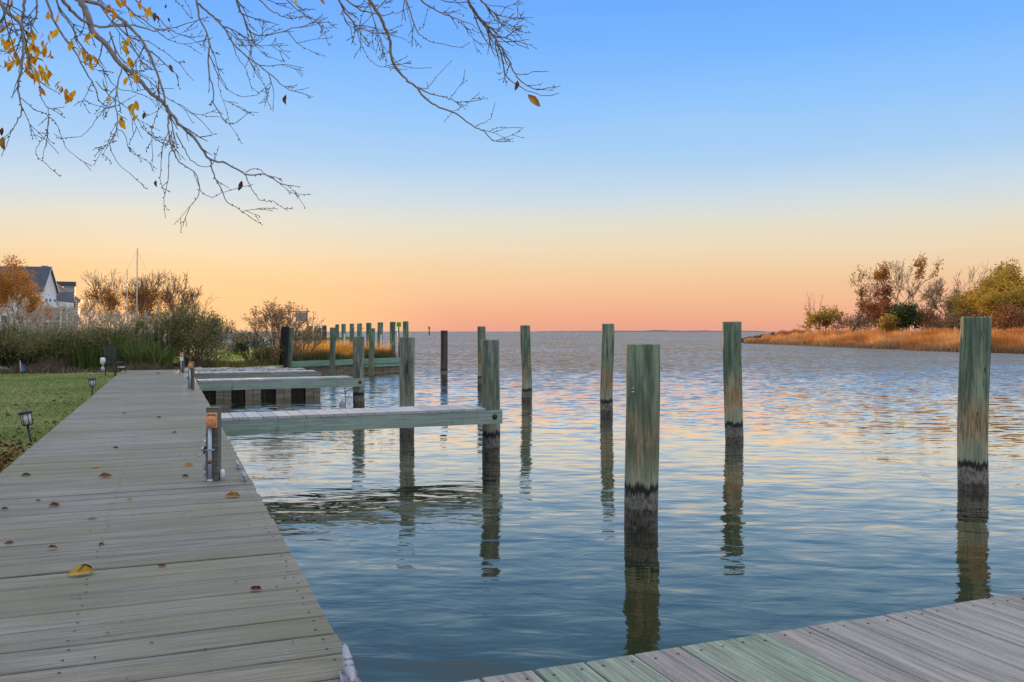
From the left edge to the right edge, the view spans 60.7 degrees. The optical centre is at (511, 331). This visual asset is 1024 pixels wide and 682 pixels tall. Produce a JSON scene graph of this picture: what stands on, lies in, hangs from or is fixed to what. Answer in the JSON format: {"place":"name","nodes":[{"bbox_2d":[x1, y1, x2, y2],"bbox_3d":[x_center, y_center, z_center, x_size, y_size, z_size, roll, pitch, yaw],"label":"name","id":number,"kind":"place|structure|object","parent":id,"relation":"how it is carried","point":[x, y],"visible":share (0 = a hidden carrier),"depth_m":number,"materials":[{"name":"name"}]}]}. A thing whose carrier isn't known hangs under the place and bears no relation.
{"place":"outdoors","nodes":[
{"label":"outdoors","id":0,"kind":"place"},
{"bbox_2d":[0,266,73,336],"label":"house","id":1,"kind":"structure","parent":0,"point":[45,279],"depth_m":151.82,"materials":[{"name":"white"}]},
{"bbox_2d":[56,292,74,327],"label":"house","id":2,"kind":"structure","parent":0,"point":[64,296],"depth_m":157.98,"materials":[{"name":"grey"}]},
{"bbox_2d":[56,281,82,327],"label":"house","id":3,"kind":"structure","parent":0,"point":[70,286],"depth_m":166.30,"materials":[{"name":"beige"}]},
{"bbox_2d":[0,336,348,472],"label":"lawn","id":4,"kind":"structure","parent":0,"point":[103,382],"depth_m":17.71,"materials":[{"name":"plant"}]},
{"bbox_2d":[0,318,30,356],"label":"shrub","id":5,"kind":"object","parent":4,"relation":"on","point":[3,331],"visible":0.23,"depth_m":29.21,"materials":[{"name":"green plant"}]},
{"bbox_2d":[18,410,32,441],"bbox_3d":[-5.609,1.120,10.090,0.163,0.422,0.156,0,0,0],"label":"garden light","id":6,"kind":"object","parent":4,"relation":"on","point":[25,417],"visible":0.96,"depth_m":10.05,"materials":[{"name":"black plastic"}]},
{"bbox_2d":[0,254,56,325],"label":"tree","id":7,"kind":"object","parent":4,"relation":"on","point":[9,288],"visible":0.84,"depth_m":75.87,"materials":[{"name":"brown plant"}]},
{"bbox_2d":[0,319,58,368],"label":"shrub","id":8,"kind":"object","parent":4,"relation":"on","point":[18,343],"visible":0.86,"depth_m":28.73,"materials":[{"name":"green plant"}]},
{"bbox_2d":[0,391,91,471],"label":"leaf litter","id":9,"kind":"object","parent":4,"relation":"on","point":[9,455],"visible":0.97,"depth_m":9.39,"materials":[{"name":"plant"}]},
{"bbox_2d":[33,356,76,369],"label":"grass clump","id":10,"kind":"object","parent":4,"relation":"on","point":[57,362],"visible":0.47,"depth_m":28.59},
{"bbox_2d":[37,320,96,361],"bbox_3d":[-14.836,0.454,29.346,1.955,1.781,2.072,0,0,-32],"label":"shrub","id":11,"kind":"object","parent":4,"relation":"on","point":[66,337],"visible":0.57,"depth_m":28.93,"materials":[{"name":"green plant"}]},
{"bbox_2d":[88,378,95,395],"bbox_3d":[-8.203,1.119,17.099,0.156,0.422,0.156,0,0,0],"label":"garden light","id":12,"kind":"object","parent":4,"relation":"on","point":[92,382],"visible":0.96,"depth_m":17.06,"materials":[{"name":"black plastic"}]},
{"bbox_2d":[0,313,186,369],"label":"reed bed","id":13,"kind":"object","parent":4,"relation":"on","point":[149,353],"visible":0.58,"depth_m":28.90,"materials":[{"name":"plant"}]},
{"bbox_2d":[0,297,190,357],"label":"reed plumes","id":14,"kind":"object","parent":13,"relation":"attached to","point":[118,315],"visible":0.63,"depth_m":31.46,"materials":[{"name":"plant"}]},
{"bbox_2d":[0,361,187,374],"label":"dead stalks","id":15,"kind":"object","parent":4,"relation":"on","point":[41,370],"visible":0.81,"depth_m":27.13,"materials":[{"name":"plant"}]},
{"bbox_2d":[100,357,104,372],"bbox_3d":[-12.615,1.045,26.988,0.165,0.470,0.150,0,0,0],"label":"post lamp","id":16,"kind":"object","parent":4,"relation":"on","point":[102,360],"visible":0.95,"depth_m":26.94,"materials":[{"name":"grey plastic"}]},
{"bbox_2d":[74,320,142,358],"bbox_3d":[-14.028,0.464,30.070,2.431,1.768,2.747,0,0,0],"label":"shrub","id":17,"kind":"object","parent":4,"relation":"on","point":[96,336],"visible":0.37,"depth_m":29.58,"materials":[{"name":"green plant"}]},
{"bbox_2d":[103,346,125,375],"bbox_3d":[-11.414,0.852,25.173,0.524,0.861,0.383,0,0,25],"label":"patio chair","id":18,"kind":"object","parent":4,"relation":"on","point":[108,357],"visible":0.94,"depth_m":25.21,"materials":[{"name":"black paint"}]},
{"bbox_2d":[71,268,187,328],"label":"tree","id":19,"kind":"object","parent":4,"relation":"on","point":[147,295],"visible":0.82,"depth_m":70.04,"materials":[{"name":"brown plant"}]},
{"bbox_2d":[116,308,190,358],"bbox_3d":[-13.358,0.243,32.794,2.711,2.208,2.657,0,0,0],"label":"shrub","id":20,"kind":"object","parent":4,"relation":"on","point":[138,323],"visible":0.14,"depth_m":32.26,"materials":[{"name":"green plant"}]},
{"bbox_2d":[158,270,220,320],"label":"tree","id":21,"kind":"object","parent":4,"relation":"on","point":[170,298],"visible":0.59,"depth_m":71.59,"materials":[{"name":"brown plant"}]},
{"bbox_2d":[151,299,234,365],"bbox_3d":[-11.606,0.100,31.473,3.117,2.490,3.564,0,0,-17],"label":"shrub","id":22,"kind":"object","parent":4,"relation":"on","point":[174,322],"visible":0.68,"depth_m":31.00,"materials":[{"name":"green plant"}]},
{"bbox_2d":[172,314,249,366],"bbox_3d":[-10.590,0.376,30.267,2.848,1.973,2.354,0,0,0],"label":"shrub","id":23,"kind":"object","parent":4,"relation":"on","point":[211,350],"visible":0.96,"depth_m":30.26,"materials":[{"name":"green plant"}]},
{"bbox_2d":[173,358,278,367],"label":"bank grass","id":24,"kind":"structure","parent":4,"relation":"on","point":[231,363],"depth_m":31.95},
{"bbox_2d":[184,366,304,371],"bbox_3d":[-8.336,1.248,27.232,3.623,0.322,1.460,0,0,-22],"label":"riprap","id":25,"kind":"object","parent":4,"relation":"on","point":[257,368],"visible":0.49,"depth_m":26.88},
{"bbox_2d":[225,329,269,360],"bbox_3d":[-11.231,0.600,37.422,2.003,1.496,2.391,0,0,0],"label":"shrub","id":26,"kind":"object","parent":4,"relation":"on","point":[243,349],"visible":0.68,"depth_m":37.17,"materials":[{"name":"green plant"}]},
{"bbox_2d":[249,342,282,364],"bbox_3d":[-9.316,0.826,33.067,1.302,1.038,1.440,0,0,-24],"label":"shrub","id":27,"kind":"object","parent":4,"relation":"on","point":[264,353],"visible":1,"depth_m":32.84,"materials":[{"name":"green plant"}]},
{"bbox_2d":[228,298,324,360],"bbox_3d":[-9.197,-0.024,35.138,3.487,2.745,4.467,0,0,17],"label":"shrub","id":28,"kind":"object","parent":4,"relation":"on","point":[279,316],"visible":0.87,"depth_m":34.82,"materials":[{"name":"brown plant"}]},
{"bbox_2d":[0,0,558,232],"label":"overhanging tree","id":29,"kind":"object","parent":4,"relation":"on","point":[31,58],"visible":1,"depth_m":4.11,"materials":[{"name":"brown plant"}]},
{"bbox_2d":[286,308,309,343],"bbox_3d":[-11.522,-0.040,47.000,1.343,2.391,0.060,0,0,0],"label":"banner frame","id":30,"kind":"object","parent":4,"relation":"on","point":[302,313],"visible":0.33,"depth_m":46.99,"materials":[{"name":"black paint"}]},
{"bbox_2d":[276,321,328,354],"bbox_3d":[-9.191,0.365,38.520,2.226,1.956,2.499,0,0,0],"label":"shrub","id":31,"kind":"object","parent":4,"relation":"on","point":[318,330],"visible":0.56,"depth_m":38.55,"materials":[{"name":"brown plant"}]},
{"bbox_2d":[292,347,399,360],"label":"bank grass","id":32,"kind":"structure","parent":4,"relation":"on","point":[322,355],"depth_m":39.03,"materials":[{"name":"plant"}]},
{"bbox_2d":[174,352,250,360],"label":"bank grass","id":33,"kind":"structure","parent":0,"point":[233,357],"depth_m":43.51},
{"bbox_2d":[274,338,391,356],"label":"bank grass","id":34,"kind":"structure","parent":0,"point":[345,347],"depth_m":42.29,"materials":[{"name":"plant"}]},
{"bbox_2d":[0,0,1023,330],"label":"sky","id":35,"kind":"structure","parent":0,"point":[692,165],"materials":[{"name":"blue"}]},
{"bbox_2d":[535,331,588,331],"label":"shore","id":36,"kind":"structure","parent":0,"point":[561,331],"depth_m":4208.79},
{"bbox_2d":[207,331,1023,681],"bbox_3d":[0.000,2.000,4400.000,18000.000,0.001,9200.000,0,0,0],"label":"water","id":37,"kind":"structure","parent":0,"point":[825,491],"depth_m":10.04,"materials":[{"name":"blue liquid"}]},
{"bbox_2d":[100,270,148,322],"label":"sailboat","id":38,"kind":"object","parent":37,"relation":"on","point":[127,298],"visible":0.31,"depth_m":67.97,"materials":[{"name":"white metal"}]},
{"bbox_2d":[104,248,165,320],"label":"sailboat","id":39,"kind":"object","parent":37,"relation":"on","point":[136,285],"visible":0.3,"depth_m":65.97,"materials":[{"name":"white metal"}]},
{"bbox_2d":[0,370,360,681],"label":"boardwalk","id":40,"kind":"structure","parent":37,"relation":"in","point":[186,605],"depth_m":4.54,"materials":[{"name":"grey wood"}]},
{"bbox_2d":[67,563,94,574],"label":"fallen leaf","id":41,"kind":"object","parent":40,"relation":"on","point":[83,568],"visible":1,"depth_m":4.30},
{"bbox_2d":[180,352,183,372],"bbox_3d":[-9.533,0.900,25.267,0.093,0.600,0.162,0,0,-3],"label":"utility post","id":42,"kind":"object","parent":40,"relation":"on","point":[181,362],"visible":1,"depth_m":25.25,"materials":[{"name":"grey wood"}]},
{"bbox_2d":[186,361,194,389],"bbox_3d":[-6.601,0.910,17.913,0.150,0.580,0.162,0,0,-3],"label":"utility post","id":43,"kind":"object","parent":40,"relation":"on","point":[190,377],"visible":1,"depth_m":17.90,"materials":[{"name":"grey wood"}]},
{"bbox_2d":[198,407,224,481],"bbox_3d":[-2.407,0.905,7.021,0.162,0.590,0.170,0,0,16],"label":"utility post","id":44,"kind":"object","parent":40,"relation":"on","point":[211,450],"visible":1,"depth_m":7.00,"materials":[{"name":"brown wood"}]},
{"bbox_2d":[222,492,239,496],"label":"fallen leaf","id":45,"kind":"object","parent":40,"relation":"on","point":[231,494],"visible":1,"depth_m":6.30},
{"bbox_2d":[195,370,320,378],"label":"finger pier","id":46,"kind":"structure","parent":40,"relation":"attached to","point":[249,374],"depth_m":25.96,"materials":[{"name":"grey wood"}]},
{"bbox_2d":[196,376,364,390],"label":"finger pier","id":47,"kind":"structure","parent":40,"relation":"attached to","point":[271,383],"depth_m":22.21,"materials":[{"name":"grey wood"}]},
{"bbox_2d":[339,388,352,405],"bbox_3d":[-4.400,1.676,23.490,0.497,0.828,0.170,0,0,0],"label":"mooring float","id":48,"kind":"object","parent":47,"relation":"hanging from","point":[342,403],"visible":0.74,"depth_m":23.48,"materials":[{"name":"white plastic"}]},
{"bbox_2d":[339,644,357,681],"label":"dock cleat","id":49,"kind":"object","parent":40,"relation":"attached to","point":[347,673],"visible":1,"depth_m":2.98,"materials":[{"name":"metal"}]},
{"bbox_2d":[221,404,501,435],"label":"finger pier","id":50,"kind":"structure","parent":40,"relation":"attached to","point":[251,423],"depth_m":12.92,"materials":[{"name":"grey wood"}]},
{"bbox_2d":[462,593,1023,681],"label":"dock","id":51,"kind":"object","parent":40,"relation":"attached to","point":[980,640],"visible":1,"depth_m":3.23,"materials":[{"name":"grey wood"}]},
{"bbox_2d":[192,330,251,345],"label":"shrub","id":52,"kind":"object","parent":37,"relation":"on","point":[230,335],"visible":0.12,"depth_m":83.34,"materials":[{"name":"white plant"}]},
{"bbox_2d":[202,388,319,399],"bbox_3d":[-8.072,2.075,26.953,3.910,1.350,2.502,0,0,-21],"label":"timber bulkhead","id":53,"kind":"object","parent":37,"relation":"in","point":[259,393],"visible":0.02,"depth_m":26.09,"materials":[{"name":"wood"}]},
{"bbox_2d":[279,327,288,367],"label":"piling","id":54,"kind":"object","parent":37,"relation":"in","point":[284,346],"visible":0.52,"depth_m":33.07,"materials":[{"name":"brown wood"}]},
{"bbox_2d":[288,328,293,367],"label":"piling","id":55,"kind":"object","parent":37,"relation":"in","point":[291,338],"visible":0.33,"depth_m":34.09,"materials":[{"name":"green wood"}]},
{"bbox_2d":[322,324,326,343],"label":"piling","id":56,"kind":"object","parent":37,"relation":"in","point":[325,329],"visible":0.27,"depth_m":65.88,"materials":[{"name":"green wood"}]},
{"bbox_2d":[330,327,335,375],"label":"piling","id":57,"kind":"object","parent":37,"relation":"in","point":[332,347],"visible":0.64,"depth_m":37.50,"materials":[{"name":"green wood"}]},
{"bbox_2d":[335,324,338,344],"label":"piling","id":58,"kind":"object","parent":37,"relation":"in","point":[337,331],"visible":0.38,"depth_m":64.87,"materials":[{"name":"green wood"}]},
{"bbox_2d":[341,324,345,344],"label":"piling","id":59,"kind":"object","parent":37,"relation":"in","point":[343,329],"visible":0.43,"depth_m":61.87,"materials":[{"name":"green wood"}]},
{"bbox_2d":[292,358,399,375],"bbox_3d":[-8.371,1.934,40.178,2.935,1.332,7.403,0,0,35],"label":"timber bulkhead","id":60,"kind":"object","parent":37,"relation":"in","point":[343,367],"visible":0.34,"depth_m":39.13,"materials":[{"name":"green wood"}]},
{"bbox_2d":[349,324,354,344],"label":"piling","id":61,"kind":"object","parent":37,"relation":"in","point":[352,327],"visible":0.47,"depth_m":58.87,"materials":[{"name":"green wood"}]},
{"bbox_2d":[353,336,364,406],"bbox_3d":[-4.076,1.817,23.327,0.343,3.365,0.328,0,0,0],"label":"piling","id":62,"kind":"object","parent":37,"relation":"in","point":[358,369],"visible":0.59,"depth_m":23.20,"materials":[{"name":"green wood"}]},
{"bbox_2d":[357,323,363,335],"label":"piling","id":63,"kind":"object","parent":37,"relation":"in","point":[359,329],"visible":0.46,"depth_m":55.89,"materials":[{"name":"green wood"}]},
{"bbox_2d":[366,323,370,347],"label":"piling","id":64,"kind":"object","parent":37,"relation":"in","point":[368,326],"visible":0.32,"depth_m":52.85,"materials":[{"name":"green wood"}]},
{"bbox_2d":[368,328,374,375],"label":"piling","id":65,"kind":"object","parent":37,"relation":"in","point":[371,352],"visible":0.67,"depth_m":39.48,"materials":[{"name":"green wood"}]},
{"bbox_2d":[377,322,382,349],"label":"piling","id":66,"kind":"object","parent":37,"relation":"in","point":[380,332],"visible":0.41,"depth_m":49.85,"materials":[{"name":"green wood"}]},
{"bbox_2d":[390,322,397,354],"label":"piling","id":67,"kind":"object","parent":37,"relation":"in","point":[392,334],"visible":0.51,"depth_m":46.37,"materials":[{"name":"green wood"}]},
{"bbox_2d":[396,322,400,357],"bbox_3d":[-5.506,1.026,42.587,0.235,2.948,0.095,0,0,0],"label":"marker sign","id":68,"kind":"object","parent":37,"relation":"in","point":[398,324],"visible":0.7,"depth_m":42.57,"materials":[{"name":"black paint"}]},
{"bbox_2d":[403,321,408,336],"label":"piling","id":69,"kind":"object","parent":37,"relation":"in","point":[405,329],"visible":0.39,"depth_m":44.37,"materials":[{"name":"green wood"}]},
{"bbox_2d":[399,337,414,436],"bbox_3d":[-2.007,1.806,16.743,0.298,3.388,0.314,0,0,0],"label":"piling","id":70,"kind":"object","parent":37,"relation":"in","point":[407,373],"visible":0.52,"depth_m":16.62,"materials":[{"name":"grey wood"}]},
{"bbox_2d":[440,330,447,378],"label":"piling","id":71,"kind":"object","parent":37,"relation":"in","point":[444,358],"visible":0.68,"depth_m":36.70,"materials":[{"name":"brown wood"}]},
{"bbox_2d":[477,326,485,388],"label":"piling","id":72,"kind":"object","parent":37,"relation":"in","point":[481,333],"visible":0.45,"depth_m":30.57,"materials":[{"name":"green wood"}]},
{"bbox_2d":[482,339,499,456],"bbox_3d":[-0.346,1.817,14.108,0.312,3.367,0.309,0,0,0],"label":"piling","id":73,"kind":"object","parent":37,"relation":"in","point":[490,398],"visible":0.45,"depth_m":13.98,"materials":[{"name":"green wood"}]},
{"bbox_2d":[520,325,531,401],"bbox_3d":[0.420,1.665,24.842,0.377,3.669,0.314,0,0,0],"label":"piling","id":74,"kind":"object","parent":37,"relation":"in","point":[525,352],"visible":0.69,"depth_m":24.71,"materials":[{"name":"green wood"}]},
{"bbox_2d":[600,324,613,416],"bbox_3d":[2.229,1.662,20.591,0.351,3.677,0.321,0,0,0],"label":"piling","id":75,"kind":"object","parent":37,"relation":"in","point":[606,383],"visible":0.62,"depth_m":20.45,"materials":[{"name":"green wood"}]},
{"bbox_2d":[624,343,661,529],"bbox_3d":[1.343,1.813,8.993,0.388,3.373,0.355,0,0,0],"label":"piling","id":76,"kind":"object","parent":37,"relation":"in","point":[642,435],"visible":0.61,"depth_m":8.85,"materials":[{"name":"green wood"}]},
{"bbox_2d":[722,321,743,442],"bbox_3d":[4.017,1.662,15.838,0.407,3.676,0.341,0,0,0],"label":"piling","id":77,"kind":"object","parent":37,"relation":"in","point":[732,372],"visible":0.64,"depth_m":15.70,"materials":[{"name":"green wood"}]},
{"bbox_2d":[741,332,774,341],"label":"riprap","id":78,"kind":"object","parent":37,"relation":"in","point":[742,339],"visible":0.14,"depth_m":158.11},
{"bbox_2d":[744,334,1023,353],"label":"peninsula","id":79,"kind":"object","parent":37,"relation":"in","point":[906,348],"visible":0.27,"depth_m":100.97,"materials":[{"name":"soil"}]},
{"bbox_2d":[797,302,846,332],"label":"shrub","id":80,"kind":"object","parent":79,"relation":"on","point":[817,317],"visible":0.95,"depth_m":137.28,"materials":[{"name":"green plant"}]},
{"bbox_2d":[827,313,857,331],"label":"shrub","id":81,"kind":"object","parent":79,"relation":"on","point":[838,326],"visible":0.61,"depth_m":134.30,"materials":[{"name":"brown plant"}]},
{"bbox_2d":[839,313,875,330],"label":"shrub","id":82,"kind":"object","parent":79,"relation":"on","point":[855,321],"visible":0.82,"depth_m":129.75,"materials":[{"name":"brown plant"}]},
{"bbox_2d":[854,298,881,329],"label":"tree","id":83,"kind":"object","parent":79,"relation":"on","point":[861,304],"visible":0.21,"depth_m":131.65,"materials":[{"name":"brown plant"}]},
{"bbox_2d":[849,268,892,331],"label":"tree","id":84,"kind":"object","parent":79,"relation":"on","point":[862,292],"visible":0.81,"depth_m":128.64,"materials":[{"name":"brown plant"}]},
{"bbox_2d":[861,316,880,330],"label":"shrub","id":85,"kind":"object","parent":79,"relation":"on","point":[873,323],"visible":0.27,"depth_m":125.40,"materials":[{"name":"brown plant"}]},
{"bbox_2d":[859,282,897,321],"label":"tree","id":86,"kind":"object","parent":79,"relation":"on","point":[885,304],"visible":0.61,"depth_m":123.33,"materials":[{"name":"brown plant"}]},
{"bbox_2d":[744,337,1023,353],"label":"marsh reeds","id":87,"kind":"object","parent":79,"relation":"on","point":[995,347],"visible":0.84,"depth_m":96.85,"materials":[{"name":"plant"}]},
{"bbox_2d":[745,326,1023,347],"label":"marsh reeds","id":88,"kind":"object","parent":79,"relation":"on","point":[933,336],"visible":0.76,"depth_m":103.70,"materials":[{"name":"brown plant"}]},
{"bbox_2d":[850,260,925,303],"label":"tree","id":89,"kind":"object","parent":79,"relation":"on","point":[894,266],"visible":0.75,"depth_m":127.85,"materials":[{"name":"brown plant"}]},
{"bbox_2d":[876,309,903,333],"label":"shrub","id":90,"kind":"object","parent":79,"relation":"on","point":[888,323],"visible":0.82,"depth_m":115.18,"materials":[{"name":"yellow plant"}]},
{"bbox_2d":[882,299,925,331],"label":"shrub","id":91,"kind":"object","parent":79,"relation":"on","point":[908,314],"visible":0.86,"depth_m":114.39,"materials":[{"name":"green plant"}]},
{"bbox_2d":[870,254,948,305],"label":"tree","id":92,"kind":"object","parent":79,"relation":"on","point":[880,275],"visible":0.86,"depth_m":125.98,"materials":[{"name":"brown plant"}]},
{"bbox_2d":[922,311,940,328],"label":"shrub","id":93,"kind":"object","parent":79,"relation":"on","point":[930,319],"visible":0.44,"depth_m":117.62,"materials":[{"name":"brown plant"}]},
{"bbox_2d":[915,303,948,330],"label":"shrub","id":94,"kind":"object","parent":79,"relation":"on","point":[922,318],"visible":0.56,"depth_m":120.28,"materials":[{"name":"brown plant"}]},
{"bbox_2d":[890,262,978,314],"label":"tree","id":95,"kind":"object","parent":79,"relation":"on","point":[939,282],"visible":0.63,"depth_m":124.44,"materials":[{"name":"brown plant"}]},
{"bbox_2d":[917,279,969,315],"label":"tree","id":96,"kind":"object","parent":79,"relation":"on","point":[934,299],"visible":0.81,"depth_m":118.08,"materials":[{"name":"brown plant"}]},
{"bbox_2d":[928,312,958,330],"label":"shrub","id":97,"kind":"object","parent":79,"relation":"on","point":[938,324],"visible":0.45,"depth_m":115.72,"materials":[{"name":"brown plant"}]},
{"bbox_2d":[938,284,961,312],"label":"tree","id":98,"kind":"object","parent":79,"relation":"on","point":[944,303],"visible":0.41,"depth_m":120.60,"materials":[{"name":"brown plant"}]},
{"bbox_2d":[935,309,978,329],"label":"shrub","id":99,"kind":"object","parent":79,"relation":"on","point":[954,321],"visible":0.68,"depth_m":112.62,"materials":[{"name":"brown plant"}]},
{"bbox_2d":[941,301,978,320],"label":"shrub","id":100,"kind":"object","parent":79,"relation":"on","point":[946,309],"visible":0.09,"depth_m":116.09,"materials":[{"name":"brown plant"}]},
{"bbox_2d":[968,264,992,309],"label":"tree","id":101,"kind":"object","parent":79,"relation":"on","point":[979,277],"visible":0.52,"depth_m":138.90,"materials":[{"name":"brown plant"}]},
{"bbox_2d":[943,257,1023,320],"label":"tree","id":102,"kind":"object","parent":79,"relation":"on","point":[988,282],"visible":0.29,"depth_m":111.79,"materials":[{"name":"yellow plant"}]},
{"bbox_2d":[958,267,1021,331],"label":"tree","id":103,"kind":"object","parent":79,"relation":"on","point":[975,293],"visible":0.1,"depth_m":106.05,"materials":[{"name":"yellow plant"}]},
{"bbox_2d":[968,275,1023,320],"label":"tree","id":104,"kind":"object","parent":79,"relation":"on","point":[1011,291],"visible":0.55,"depth_m":99.68,"materials":[{"name":"yellow plant"}]},
{"bbox_2d":[989,296,1023,330],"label":"shrub","id":105,"kind":"object","parent":79,"relation":"on","point":[1011,316],"visible":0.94,"depth_m":96.70,"materials":[{"name":"brown plant"}]},
{"bbox_2d":[992,259,1023,327],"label":"tree","id":106,"kind":"object","parent":79,"relation":"on","point":[1006,279],"visible":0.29,"depth_m":104.56,"materials":[{"name":"yellow plant"}]},
{"bbox_2d":[957,316,991,491],"bbox_3d":[5.848,1.658,11.077,0.394,3.685,0.366,0,0,0],"label":"piling","id":107,"kind":"object","parent":37,"relation":"in","point":[973,404],"visible":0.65,"depth_m":10.93,"materials":[{"name":"green wood"}]},
{"bbox_2d":[644,330,671,331],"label":"shore","id":108,"kind":"structure","parent":0,"point":[658,331],"depth_m":3997.28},
{"bbox_2d":[589,330,765,331],"bbox_3d":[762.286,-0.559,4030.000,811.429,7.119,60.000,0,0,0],"label":"shore","id":109,"kind":"structure","parent":0,"point":[680,331],"depth_m":4006.95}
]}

